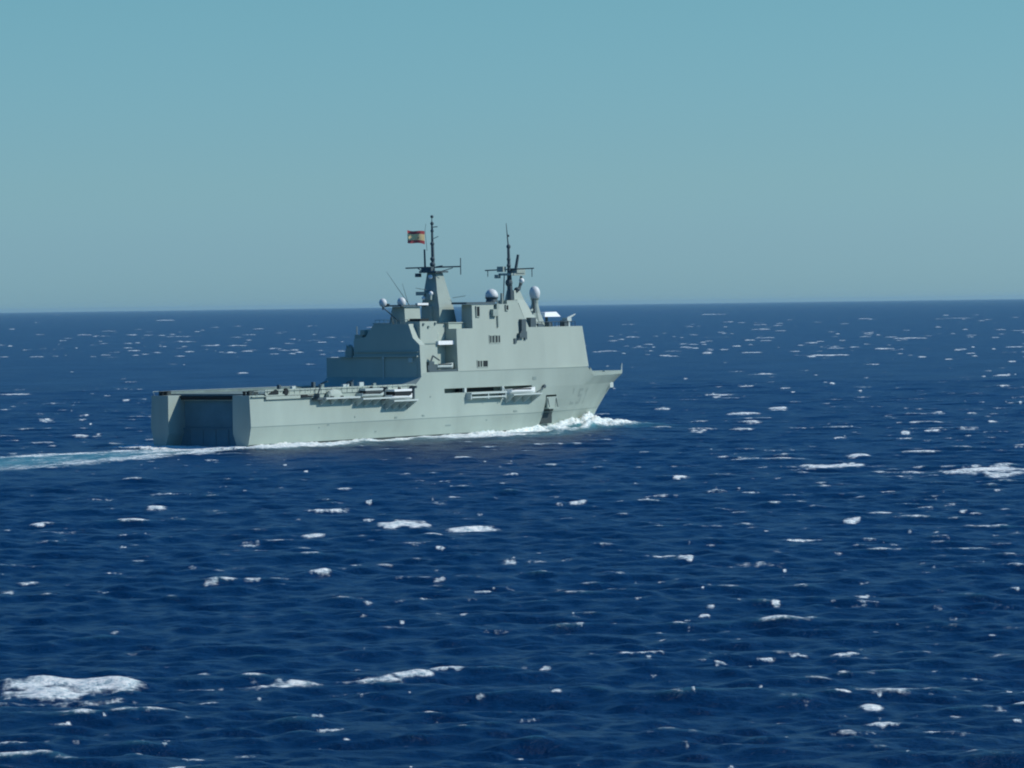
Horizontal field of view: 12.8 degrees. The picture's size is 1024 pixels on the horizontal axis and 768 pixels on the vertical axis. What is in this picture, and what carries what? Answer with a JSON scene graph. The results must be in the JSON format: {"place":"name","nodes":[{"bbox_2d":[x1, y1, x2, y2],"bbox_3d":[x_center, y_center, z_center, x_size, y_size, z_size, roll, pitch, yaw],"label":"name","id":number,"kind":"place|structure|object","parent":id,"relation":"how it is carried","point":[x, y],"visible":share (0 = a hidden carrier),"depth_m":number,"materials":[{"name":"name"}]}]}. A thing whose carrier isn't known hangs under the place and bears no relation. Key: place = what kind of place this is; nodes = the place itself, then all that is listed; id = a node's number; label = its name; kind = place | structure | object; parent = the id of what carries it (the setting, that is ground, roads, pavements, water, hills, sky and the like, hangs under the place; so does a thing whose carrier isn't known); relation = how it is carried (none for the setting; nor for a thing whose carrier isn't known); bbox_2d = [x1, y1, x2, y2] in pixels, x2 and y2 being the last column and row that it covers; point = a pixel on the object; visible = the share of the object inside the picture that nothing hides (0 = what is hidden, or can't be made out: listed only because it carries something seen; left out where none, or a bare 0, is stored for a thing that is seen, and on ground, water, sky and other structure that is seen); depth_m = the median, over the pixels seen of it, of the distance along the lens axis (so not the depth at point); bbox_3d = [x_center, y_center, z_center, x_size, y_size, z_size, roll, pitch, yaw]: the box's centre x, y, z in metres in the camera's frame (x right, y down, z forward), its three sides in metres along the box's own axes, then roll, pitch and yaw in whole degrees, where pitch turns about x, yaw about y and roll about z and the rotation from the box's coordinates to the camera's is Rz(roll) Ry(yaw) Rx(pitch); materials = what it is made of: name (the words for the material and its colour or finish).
{"place":"outdoors","nodes":[
{"label":"outdoors","id":0,"kind":"place"},
{"bbox_2d":[0,299,1023,767],"bbox_3d":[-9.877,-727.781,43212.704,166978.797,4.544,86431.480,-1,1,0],"label":"sea","id":1,"kind":"structure","parent":0,"point":[748,535],"depth_m":510.28,"materials":[{"name":"liquid"}]},
{"bbox_2d":[151,215,621,446],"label":"warship","id":2,"kind":"object","parent":1,"relation":"on","point":[490,349],"visible":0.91,"depth_m":980.55,"materials":[{"name":"paint"}]},
{"bbox_2d":[325,389,343,396],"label":"covered dinghy","id":3,"kind":"object","parent":2,"relation":"on","point":[333,393],"visible":1,"depth_m":941.92,"materials":[{"name":"paint"}]},
{"bbox_2d":[356,386,383,397],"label":"work boat","id":4,"kind":"object","parent":2,"relation":"on","point":[371,391],"visible":1,"depth_m":952.64,"materials":[{"name":"grey paint"}]},
{"bbox_2d":[386,387,411,399],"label":"rescue boat","id":5,"kind":"object","parent":2,"relation":"on","point":[397,394],"visible":1,"depth_m":960.66,"materials":[{"name":"white paint"}]},
{"bbox_2d":[407,225,426,246],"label":"flag","id":6,"kind":"object","parent":2,"relation":"attached to","point":[416,236],"visible":1,"depth_m":990.89,"materials":[{"name":"multicoloured fabric"}]},
{"bbox_2d":[434,362,452,368],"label":"inflatable boat","id":7,"kind":"object","parent":2,"relation":"on","point":[445,366],"visible":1,"depth_m":980.13,"materials":[{"name":"grey paint"}]},
{"bbox_2d":[505,387,534,393],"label":"launch","id":8,"kind":"object","parent":2,"relation":"on","point":[521,390],"visible":1,"depth_m":1002.42,"materials":[{"name":"white paint"}]},
{"bbox_2d":[0,0,1023,312],"label":"sky","id":9,"kind":"structure","parent":0,"point":[156,155],"materials":[{"name":"blue"}]}
]}

